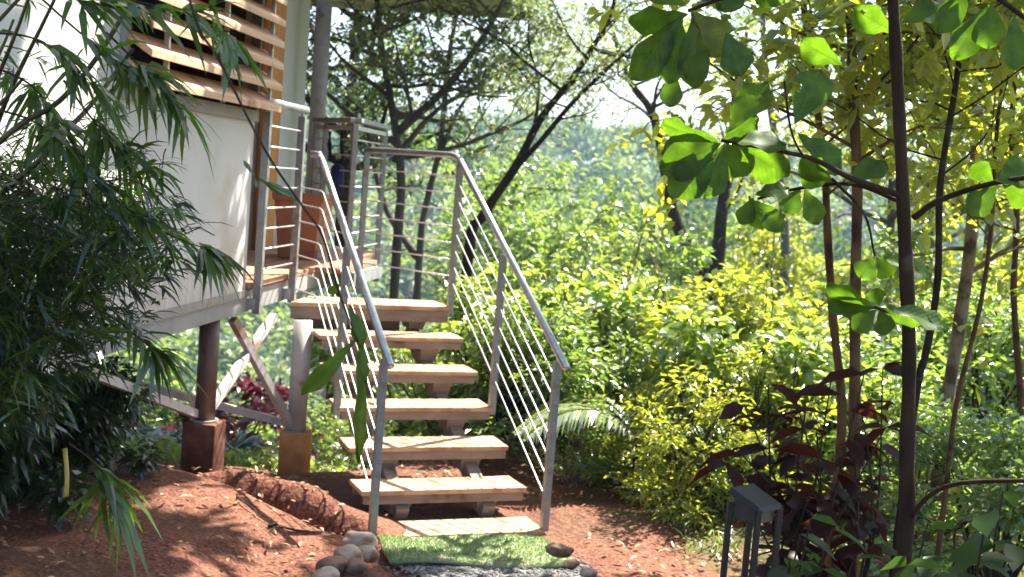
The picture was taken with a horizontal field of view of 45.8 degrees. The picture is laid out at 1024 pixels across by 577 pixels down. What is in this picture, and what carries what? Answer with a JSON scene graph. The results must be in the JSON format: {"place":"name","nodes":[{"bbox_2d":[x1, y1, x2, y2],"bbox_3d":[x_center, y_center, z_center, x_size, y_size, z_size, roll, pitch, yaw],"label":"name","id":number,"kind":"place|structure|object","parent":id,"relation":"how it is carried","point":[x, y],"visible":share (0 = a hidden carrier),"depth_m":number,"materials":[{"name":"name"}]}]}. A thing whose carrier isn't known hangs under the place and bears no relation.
{"place":"outdoors","nodes":[
{"label":"outdoors","id":0,"kind":"place"},
{"bbox_2d":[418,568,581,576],"bbox_3d":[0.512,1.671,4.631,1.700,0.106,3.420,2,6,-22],"label":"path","id":1,"kind":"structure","parent":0,"point":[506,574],"depth_m":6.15,"materials":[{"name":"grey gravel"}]},
{"bbox_2d":[385,555,602,576],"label":"gravel","id":2,"kind":"structure","parent":1,"relation":"on","point":[431,569],"depth_m":6.12,"materials":[{"name":"grey gravel"}]},
{"bbox_2d":[377,532,572,568],"bbox_3d":[-0.200,1.376,6.391,0.990,0.069,0.460,3,5,-12],"label":"grass mat","id":3,"kind":"object","parent":2,"relation":"on","point":[507,551],"depth_m":6.33,"materials":[{"name":"green plant"}]},
{"bbox_2d":[0,157,1023,576],"bbox_3d":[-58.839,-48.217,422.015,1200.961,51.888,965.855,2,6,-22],"label":"ground","id":4,"kind":"structure","parent":0,"point":[576,517],"depth_m":6.53,"materials":[{"name":"red soil"}]},
{"bbox_2d":[0,368,99,531],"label":"understorey shrub","id":5,"kind":"object","parent":4,"relation":"on","point":[12,455],"visible":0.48,"depth_m":5.33,"materials":[{"name":"green plant"}]},
{"bbox_2d":[0,360,136,510],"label":"understorey shrub","id":6,"kind":"object","parent":4,"relation":"on","point":[85,409],"visible":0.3,"depth_m":5.95,"materials":[{"name":"green plant"}]},
{"bbox_2d":[22,356,170,483],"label":"understorey shrub","id":7,"kind":"object","parent":4,"relation":"on","point":[138,412],"visible":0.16,"depth_m":6.25,"materials":[{"name":"green plant"}]},
{"bbox_2d":[0,0,269,576],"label":"bamboo","id":8,"kind":"object","parent":4,"relation":"on","point":[56,261],"visible":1,"depth_m":3.20,"materials":[{"name":"green plant"}]},
{"bbox_2d":[113,407,162,435],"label":"bush","id":9,"kind":"object","parent":4,"relation":"on","point":[156,419],"visible":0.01,"depth_m":13.07,"materials":[{"name":"green plant"}]},
{"bbox_2d":[118,375,225,431],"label":"bush","id":10,"kind":"object","parent":4,"relation":"on","point":[166,415],"visible":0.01,"depth_m":13.61,"materials":[{"name":"green plant"}]},
{"bbox_2d":[123,421,227,447],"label":"strap leaved plant","id":11,"kind":"object","parent":4,"relation":"on","point":[142,428],"visible":0.18,"depth_m":11.14,"materials":[{"name":"green plant"}]},
{"bbox_2d":[121,402,233,439],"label":"crimson shrub","id":12,"kind":"object","parent":4,"relation":"on","point":[179,426],"visible":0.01,"depth_m":13.03,"materials":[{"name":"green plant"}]},
{"bbox_2d":[151,375,281,443],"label":"bush","id":13,"kind":"object","parent":4,"relation":"on","point":[232,403],"visible":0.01,"depth_m":14.82,"materials":[{"name":"green plant"}]},
{"bbox_2d":[170,368,326,459],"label":"crimson shrub","id":14,"kind":"object","parent":4,"relation":"on","point":[257,392],"visible":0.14,"depth_m":12.70,"materials":[{"name":"red plant"}]},
{"bbox_2d":[224,430,278,454],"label":"strap leaved plant","id":15,"kind":"object","parent":4,"relation":"on","point":[243,443],"visible":0.12,"depth_m":11.56,"materials":[{"name":"green plant"}]},
{"bbox_2d":[237,494,276,535],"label":"fallen twig","id":16,"kind":"object","parent":4,"relation":"on","point":[238,498],"visible":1,"depth_m":6.26,"materials":[{"name":"brown wood"}]},
{"bbox_2d":[0,0,538,473],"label":"house","id":17,"kind":"structure","parent":4,"relation":"on","point":[272,36],"depth_m":7.14,"materials":[{"name":"white paint"}]},
{"bbox_2d":[117,0,287,121],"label":"louvre window","id":18,"kind":"structure","parent":17,"relation":"in","point":[165,50],"depth_m":6.51,"materials":[{"name":"brown wood"}]},
{"bbox_2d":[247,0,266,250],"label":"door","id":19,"kind":"structure","parent":17,"relation":"in","point":[255,144],"depth_m":10.04,"materials":[{"name":"brown wood"}]},
{"bbox_2d":[247,98,309,313],"bbox_3d":[-1.518,-0.541,7.904,0.081,1.340,0.900,5,5,6],"label":"deck railing","id":20,"kind":"object","parent":17,"relation":"attached to","point":[254,304],"visible":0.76,"depth_m":7.71,"materials":[{"name":"metal"}]},
{"bbox_2d":[188,0,369,463],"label":"hanging vine","id":21,"kind":"object","parent":17,"relation":"hanging from","point":[319,377],"visible":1,"depth_m":2.66,"materials":[{"name":"green plant"}]},
{"bbox_2d":[272,192,332,259],"bbox_3d":[-1.677,-0.503,9.742,0.418,0.520,0.418,5,5,6],"label":"planter","id":22,"kind":"object","parent":17,"relation":"on","point":[307,231],"visible":0.56,"depth_m":9.57,"materials":[{"name":"ceramic"}]},
{"bbox_2d":[310,117,390,281],"bbox_3d":[-1.379,-0.686,9.669,0.534,1.312,1.102,5,5,6],"label":"deck railing","id":23,"kind":"object","parent":17,"relation":"attached to","point":[355,127],"visible":0.68,"depth_m":9.56,"materials":[{"name":"metal"}]},
{"bbox_2d":[327,131,343,195],"bbox_3d":[-1.359,-0.962,9.332,0.145,0.497,0.110,2,6,-22],"label":"bag","id":24,"kind":"object","parent":23,"relation":"hanging from","point":[337,175],"visible":0.84,"depth_m":9.30,"materials":[{"name":"blue fabric"}]},
{"bbox_2d":[237,422,324,458],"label":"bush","id":25,"kind":"object","parent":4,"relation":"on","point":[312,426],"depth_m":14.00,"materials":[{"name":"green plant"}]},
{"bbox_2d":[232,381,351,463],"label":"bush","id":26,"kind":"object","parent":4,"relation":"on","point":[346,429],"visible":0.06,"depth_m":14.11,"materials":[{"name":"green plant"}]},
{"bbox_2d":[268,522,316,533],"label":"fallen twig","id":27,"kind":"object","parent":4,"relation":"on","point":[288,528],"visible":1,"depth_m":6.16,"materials":[{"name":"brown wood"}]},
{"bbox_2d":[258,396,348,455],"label":"bush","id":28,"kind":"object","parent":4,"relation":"on","point":[275,436],"visible":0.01,"depth_m":14.85,"materials":[{"name":"green plant"}]},
{"bbox_2d":[312,566,339,576],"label":"edging stone","id":29,"kind":"object","parent":4,"relation":"on","point":[328,571],"visible":1,"depth_m":5.42,"materials":[{"name":"grey stone"}]},
{"bbox_2d":[315,555,348,576],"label":"edging stone","id":30,"kind":"object","parent":4,"relation":"on","point":[338,563],"visible":0.57,"depth_m":5.57,"materials":[{"name":"grey stone"}]},
{"bbox_2d":[333,544,363,559],"bbox_3d":[-0.782,1.284,5.799,0.136,0.113,0.173,2,6,-22],"label":"edging stone","id":31,"kind":"object","parent":4,"relation":"on","point":[348,551],"visible":0.59,"depth_m":5.76,"materials":[{"name":"grey stone"}]},
{"bbox_2d":[306,390,406,468],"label":"bush","id":32,"kind":"object","parent":4,"relation":"on","point":[326,441],"visible":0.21,"depth_m":9.93,"materials":[{"name":"green plant"}]},
{"bbox_2d":[346,558,367,575],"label":"edging stone","id":33,"kind":"object","parent":4,"relation":"on","point":[357,566],"visible":1,"depth_m":5.51,"materials":[{"name":"grey stone"}]},
{"bbox_2d":[342,531,377,546],"bbox_3d":[-0.763,1.278,6.100,0.180,0.113,0.132,5,5,7],"label":"edging stone","id":34,"kind":"object","parent":4,"relation":"on","point":[357,538],"visible":0.63,"depth_m":6.06,"materials":[{"name":"grey stone"}]},
{"bbox_2d":[358,545,379,562],"bbox_3d":[-0.709,1.303,5.945,0.113,0.084,0.129,2,6,-22],"label":"edging stone","id":35,"kind":"object","parent":4,"relation":"on","point":[370,553],"visible":0.8,"depth_m":5.91,"materials":[{"name":"grey stone"}]},
{"bbox_2d":[284,325,473,435],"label":"bush","id":36,"kind":"object","parent":4,"relation":"on","point":[392,387],"visible":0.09,"depth_m":11.18,"materials":[{"name":"green plant"}]},
{"bbox_2d":[305,8,474,421],"bbox_3d":[-2.633,-1.012,17.412,5.748,10.176,4.291,-4,10,-58],"label":"forest tree","id":37,"kind":"object","parent":4,"relation":"on","point":[345,163],"visible":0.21,"depth_m":16.89,"materials":[{"name":"green plant"}]},
{"bbox_2d":[290,296,544,536],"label":"staircase","id":38,"kind":"structure","parent":4,"relation":"on","point":[476,491],"depth_m":7.55,"materials":[{"name":"brown wood"}]},
{"bbox_2d":[296,151,393,535],"bbox_3d":[-1.055,0.213,7.348,0.107,2.074,2.179,2,6,-22],"label":"stair railing","id":39,"kind":"object","parent":38,"relation":"attached to","point":[386,362],"visible":0.93,"depth_m":7.11,"materials":[{"name":"metal"}]},
{"bbox_2d":[355,147,569,531],"bbox_3d":[-0.289,0.169,8.081,0.380,2.147,2.974,1,6,-31],"label":"stair railing","id":40,"kind":"object","parent":38,"relation":"attached to","point":[560,363],"visible":1,"depth_m":7.76,"materials":[{"name":"metal"}]},
{"bbox_2d":[0,424,886,576],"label":"leaf litter","id":41,"kind":"object","parent":4,"relation":"on","point":[2,538],"visible":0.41,"depth_m":6.45,"materials":[{"name":"beige plant"}]},
{"bbox_2d":[402,357,497,435],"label":"bush","id":42,"kind":"object","parent":4,"relation":"on","point":[436,427],"visible":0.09,"depth_m":9.23,"materials":[{"name":"green plant"}]},
{"bbox_2d":[305,0,623,395],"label":"forest tree","id":43,"kind":"object","parent":4,"relation":"on","point":[384,57],"visible":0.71,"depth_m":12.95,"materials":[{"name":"green plant"}]},
{"bbox_2d":[305,4,630,396],"bbox_3d":[-0.676,-0.703,15.383,4.288,8.563,3.272,9,7,41],"label":"forest tree","id":44,"kind":"object","parent":4,"relation":"on","point":[443,138],"visible":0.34,"depth_m":14.99,"materials":[{"name":"green plant"}]},
{"bbox_2d":[356,115,611,280],"bbox_3d":[-1.128,1.795,26.793,4.765,10.929,5.289,2,6,-22],"label":"forest tree","id":45,"kind":"object","parent":4,"relation":"on","point":[490,179],"visible":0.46,"depth_m":25.59,"materials":[{"name":"green plant"}]},
{"bbox_2d":[397,232,609,446],"bbox_3d":[0.026,0.435,9.418,1.594,1.815,1.563,7,6,28],"label":"bush","id":46,"kind":"object","parent":4,"relation":"on","point":[456,328],"visible":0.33,"depth_m":9.18,"materials":[{"name":"green plant"}]},
{"bbox_2d":[424,256,608,340],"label":"valley tree","id":47,"kind":"object","parent":4,"relation":"on","point":[475,263],"visible":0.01,"depth_m":45.07,"materials":[{"name":"green plant"}]},
{"bbox_2d":[413,151,634,303],"bbox_3d":[0.042,1.780,22.219,4.164,8.531,3.665,9,7,42],"label":"slope tree","id":48,"kind":"object","parent":4,"relation":"on","point":[535,237],"visible":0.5,"depth_m":21.92,"materials":[{"name":"green plant"}]},
{"bbox_2d":[53,91,1023,436],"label":"wood","id":49,"kind":"object","parent":4,"relation":"on","point":[575,139],"visible":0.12,"depth_m":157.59,"materials":[{"name":"green plant"}]},
{"bbox_2d":[100,329,988,486],"bbox_3d":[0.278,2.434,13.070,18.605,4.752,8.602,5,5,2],"label":"undergrowth","id":50,"kind":"object","parent":4,"relation":"on","point":[231,455],"visible":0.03,"depth_m":9.43,"materials":[{"name":"green plant"}]},
{"bbox_2d":[448,286,656,461],"bbox_3d":[0.289,0.657,8.928,1.545,1.394,1.698,4,5,-2],"label":"bush","id":51,"kind":"object","parent":4,"relation":"on","point":[598,369],"visible":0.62,"depth_m":8.68,"materials":[{"name":"green plant"}]},
{"bbox_2d":[95,201,1016,471],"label":"dry stems","id":52,"kind":"object","parent":4,"relation":"on","point":[500,399],"visible":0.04,"depth_m":9.50,"materials":[{"name":"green plant"}]},
{"bbox_2d":[464,173,647,320],"bbox_3d":[0.645,2.087,23.971,3.706,8.960,3.680,2,6,-22],"label":"slope tree","id":53,"kind":"object","parent":4,"relation":"on","point":[629,192],"visible":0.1,"depth_m":23.39,"materials":[{"name":"green plant"}]},
{"bbox_2d":[545,542,573,557],"bbox_3d":[0.230,1.306,6.052,0.155,0.071,0.094,8,6,31],"label":"edging stone","id":54,"kind":"object","parent":4,"relation":"on","point":[557,549],"visible":1,"depth_m":6.02,"materials":[{"name":"stone"}]},
{"bbox_2d":[111,417,1023,576],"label":"grass","id":55,"kind":"structure","parent":4,"relation":"on","point":[677,523],"depth_m":7.41,"materials":[{"name":"green plant"}]},
{"bbox_2d":[505,182,636,352],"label":"young tree","id":56,"kind":"object","parent":4,"relation":"on","point":[581,244],"visible":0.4,"depth_m":10.40,"materials":[{"name":"green plant"}]},
{"bbox_2d":[563,559,580,569],"bbox_3d":[0.279,1.306,5.751,0.075,0.047,0.105,7,6,24],"label":"edging stone","id":57,"kind":"object","parent":4,"relation":"on","point":[571,564],"visible":1,"depth_m":5.72,"materials":[{"name":"beige stone"}]},
{"bbox_2d":[519,378,635,488],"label":"bush","id":58,"kind":"object","parent":4,"relation":"on","point":[592,431],"visible":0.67,"depth_m":8.00,"materials":[{"name":"green plant"}]},
{"bbox_2d":[468,228,694,429],"bbox_3d":[0.654,0.403,10.070,1.976,1.944,1.799,8,6,34],"label":"bush","id":59,"kind":"object","parent":4,"relation":"on","point":[587,284],"visible":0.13,"depth_m":9.93,"materials":[{"name":"green plant"}]},
{"bbox_2d":[580,567,597,576],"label":"edging stone","id":60,"kind":"object","parent":4,"relation":"on","point":[588,572],"visible":1,"depth_m":5.53,"materials":[{"name":"grey stone"}]},
{"bbox_2d":[430,0,752,345],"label":"leaning tree","id":61,"kind":"object","parent":4,"relation":"on","point":[526,152],"visible":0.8,"depth_m":11.96,"materials":[{"name":"green plant"}]},
{"bbox_2d":[559,204,630,232],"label":"valley tree","id":62,"kind":"object","parent":4,"relation":"on","point":[592,218],"depth_m":73.63,"materials":[{"name":"green plant"}]},
{"bbox_2d":[530,197,692,341],"bbox_3d":[2.210,2.511,27.129,3.452,9.922,4.088,1,6,-34],"label":"slope tree","id":63,"kind":"object","parent":4,"relation":"on","point":[566,223],"visible":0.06,"depth_m":26.73,"materials":[{"name":"green plant"}]},
{"bbox_2d":[580,218,670,289],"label":"young tree","id":64,"kind":"object","parent":4,"relation":"on","point":[647,247],"visible":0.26,"depth_m":13.94,"materials":[{"name":"green plant"}]},
{"bbox_2d":[567,373,709,488],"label":"bush","id":65,"kind":"object","parent":4,"relation":"on","point":[644,393],"visible":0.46,"depth_m":8.10,"materials":[{"name":"green plant"}]},
{"bbox_2d":[513,393,783,491],"bbox_3d":[0.862,1.042,8.201,1.745,0.568,1.281,4,5,-1],"label":"palm","id":66,"kind":"object","parent":4,"relation":"on","point":[565,410],"visible":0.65,"depth_m":7.78,"materials":[{"name":"green plant"}]},
{"bbox_2d":[602,400,741,449],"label":"palm","id":67,"kind":"object","parent":4,"relation":"on","point":[655,416],"visible":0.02,"depth_m":8.74,"materials":[{"name":"green plant"}]},
{"bbox_2d":[571,242,785,460],"bbox_3d":[1.247,0.486,9.437,1.889,1.856,2.075,5,5,6],"label":"bush","id":68,"kind":"object","parent":4,"relation":"on","point":[629,302],"visible":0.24,"depth_m":9.26,"materials":[{"name":"green plant"}]},
{"bbox_2d":[567,0,789,303],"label":"forked tree","id":69,"kind":"object","parent":4,"relation":"on","point":[720,228],"visible":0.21,"depth_m":18.95,"materials":[{"name":"green plant"}]},
{"bbox_2d":[620,180,737,241],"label":"valley tree","id":70,"kind":"object","parent":4,"relation":"on","point":[652,193],"visible":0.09,"depth_m":98.48,"materials":[{"name":"green plant"}]},
{"bbox_2d":[571,172,788,309],"bbox_3d":[2.926,1.933,21.878,4.131,7.859,4.010,5,5,6],"label":"slope tree","id":71,"kind":"object","parent":4,"relation":"on","point":[643,225],"visible":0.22,"depth_m":21.64,"materials":[{"name":"green plant"}]},
{"bbox_2d":[651,215,722,306],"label":"young tree","id":72,"kind":"object","parent":4,"relation":"on","point":[682,266],"visible":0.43,"depth_m":11.41,"materials":[{"name":"green plant"}]},
{"bbox_2d":[598,383,802,532],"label":"bush","id":73,"kind":"object","parent":4,"relation":"on","point":[670,505],"visible":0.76,"depth_m":7.37,"materials":[{"name":"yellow plant"}]},
{"bbox_2d":[652,207,756,264],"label":"valley tree","id":74,"kind":"object","parent":4,"relation":"on","point":[696,218],"visible":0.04,"depth_m":61.58,"materials":[{"name":"green plant"}]},
{"bbox_2d":[598,325,836,523],"bbox_3d":[1.415,0.900,7.780,1.685,1.294,1.637,7,6,31],"label":"bush","id":75,"kind":"object","parent":4,"relation":"on","point":[752,407],"visible":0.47,"depth_m":7.60,"materials":[{"name":"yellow plant"}]},
{"bbox_2d":[684,247,758,303],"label":"valley tree","id":76,"kind":"object","parent":4,"relation":"on","point":[728,274],"visible":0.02,"depth_m":57.95,"materials":[{"name":"green plant"}]},
{"bbox_2d":[604,244,893,468],"bbox_3d":[1.717,0.636,9.246,2.146,1.887,1.769,5,5,2],"label":"bush","id":77,"kind":"object","parent":4,"relation":"on","point":[738,300],"visible":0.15,"depth_m":8.77,"materials":[{"name":"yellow plant"}]},
{"bbox_2d":[720,484,783,576],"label":"path light","id":78,"kind":"object","parent":4,"relation":"on","point":[756,505],"visible":1,"depth_m":4.70,"materials":[{"name":"black metal"}]},
{"bbox_2d":[644,0,874,295],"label":"forest tree","id":79,"kind":"object","parent":4,"relation":"on","point":[785,247],"visible":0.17,"depth_m":23.88,"materials":[{"name":"green plant"}]},
{"bbox_2d":[640,275,898,484],"bbox_3d":[1.880,0.653,8.500,1.976,1.768,1.799,5,5,10],"label":"bush","id":80,"kind":"object","parent":4,"relation":"on","point":[711,347],"visible":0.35,"depth_m":8.12,"materials":[{"name":"green plant"}]},
{"bbox_2d":[726,217,823,254],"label":"valley tree","id":81,"kind":"object","parent":4,"relation":"on","point":[814,233],"depth_m":77.92,"materials":[{"name":"green plant"}]},
{"bbox_2d":[738,191,821,306],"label":"young tree","id":82,"kind":"object","parent":4,"relation":"on","point":[789,263],"visible":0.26,"depth_m":11.99,"materials":[{"name":"green plant"}]},
{"bbox_2d":[724,179,849,313],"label":"slope tree","id":83,"kind":"object","parent":4,"relation":"on","point":[805,260],"visible":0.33,"depth_m":25.75,"materials":[{"name":"green plant"}]},
{"bbox_2d":[586,0,1023,576],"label":"slim tree","id":84,"kind":"object","parent":4,"relation":"on","point":[926,64],"visible":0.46,"depth_m":5.38,"materials":[{"name":"green plant"}]},
{"bbox_2d":[687,361,932,576],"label":"red leaved shrub","id":85,"kind":"object","parent":4,"relation":"on","point":[800,509],"visible":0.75,"depth_m":5.06,"materials":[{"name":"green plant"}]},
{"bbox_2d":[606,0,1023,551],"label":"slim tree","id":86,"kind":"object","parent":4,"relation":"on","point":[835,340],"visible":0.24,"depth_m":6.58,"materials":[{"name":"green plant"}]},
{"bbox_2d":[628,0,1023,572],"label":"leaved sapling","id":87,"kind":"object","parent":4,"relation":"on","point":[671,52],"visible":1,"depth_m":3.41,"materials":[{"name":"green plant"}]},
{"bbox_2d":[725,267,927,437],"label":"bush","id":88,"kind":"object","parent":4,"relation":"on","point":[840,278],"visible":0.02,"depth_m":10.65,"materials":[{"name":"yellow plant"}]},
{"bbox_2d":[769,228,884,265],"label":"valley tree","id":89,"kind":"object","parent":4,"relation":"on","point":[837,243],"visible":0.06,"depth_m":70.85,"materials":[{"name":"green plant"}]},
{"bbox_2d":[767,514,887,576],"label":"broad leaved plant","id":90,"kind":"object","parent":4,"relation":"on","point":[807,568],"visible":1,"depth_m":3.96,"materials":[{"name":"green plant"}]},
{"bbox_2d":[693,0,1023,576],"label":"slim tree","id":91,"kind":"object","parent":4,"relation":"on","point":[840,113],"visible":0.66,"depth_m":5.27,"materials":[{"name":"green plant"}]},
{"bbox_2d":[698,0,1019,301],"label":"forest tree","id":92,"kind":"object","parent":4,"relation":"on","point":[890,213],"visible":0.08,"depth_m":11.95,"materials":[{"name":"green plant"}]},
{"bbox_2d":[763,342,969,510],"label":"bush","id":93,"kind":"object","parent":4,"relation":"on","point":[827,445],"visible":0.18,"depth_m":7.74,"materials":[{"name":"green plant"}]},
{"bbox_2d":[799,248,934,307],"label":"valley tree","id":94,"kind":"object","parent":4,"relation":"on","point":[867,253],"visible":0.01,"depth_m":48.68,"materials":[{"name":"green plant"}]},
{"bbox_2d":[753,0,1023,576],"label":"slim tree","id":95,"kind":"object","parent":4,"relation":"on","point":[838,87],"visible":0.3,"depth_m":5.99,"materials":[{"name":"green plant"}]},
{"bbox_2d":[775,0,1023,290],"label":"forest tree","id":96,"kind":"object","parent":4,"relation":"on","point":[1020,92],"visible":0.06,"depth_m":12.96,"materials":[{"name":"green plant"}]},
{"bbox_2d":[798,233,1001,430],"bbox_3d":[3.495,0.619,10.706,2.372,2.333,2.159,4,5,-3],"label":"bush","id":97,"kind":"object","parent":4,"relation":"on","point":[895,279],"visible":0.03,"depth_m":10.27,"materials":[{"name":"green plant"}]},
{"bbox_2d":[790,3,1023,295],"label":"forest tree","id":98,"kind":"object","parent":4,"relation":"on","point":[954,234],"visible":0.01,"depth_m":19.92,"materials":[{"name":"green plant"}]},
{"bbox_2d":[830,370,1012,545],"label":"bush","id":99,"kind":"object","parent":4,"relation":"on","point":[896,465],"visible":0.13,"depth_m":7.05,"materials":[{"name":"green plant"}]},
{"bbox_2d":[830,10,1023,548],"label":"slim tree","id":100,"kind":"object","parent":4,"relation":"on","point":[968,270],"visible":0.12,"depth_m":7.17,"materials":[{"name":"green plant"}]},
{"bbox_2d":[841,258,1023,492],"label":"bush","id":101,"kind":"object","parent":4,"relation":"on","point":[1000,352],"visible":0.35,"depth_m":8.36,"materials":[{"name":"green plant"}]},
{"bbox_2d":[861,240,1011,311],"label":"valley tree","id":102,"kind":"object","parent":4,"relation":"on","point":[956,270],"visible":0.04,"depth_m":43.81,"materials":[{"name":"green plant"}]},
{"bbox_2d":[860,375,1023,576],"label":"bush","id":103,"kind":"object","parent":4,"relation":"on","point":[1004,463],"visible":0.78,"depth_m":6.40,"materials":[{"name":"green plant"}]},
{"bbox_2d":[865,216,1023,432],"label":"bush","id":104,"kind":"object","parent":4,"relation":"on","point":[947,258],"visible":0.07,"depth_m":10.86,"materials":[{"name":"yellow plant"}]},
{"bbox_2d":[879,490,1023,576],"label":"broad leaved plant","id":105,"kind":"object","parent":4,"relation":"on","point":[964,555],"visible":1,"depth_m":3.48,"materials":[{"name":"green plant"}]},
{"bbox_2d":[885,0,1023,576],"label":"slim tree","id":106,"kind":"object","parent":4,"relation":"on","point":[956,172],"visible":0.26,"depth_m":6.39,"materials":[{"name":"green plant"}]},
{"bbox_2d":[305,0,1022,192],"label":"sky","id":107,"kind":"structure","parent":0,"point":[648,90],"materials":[{"name":"white"}]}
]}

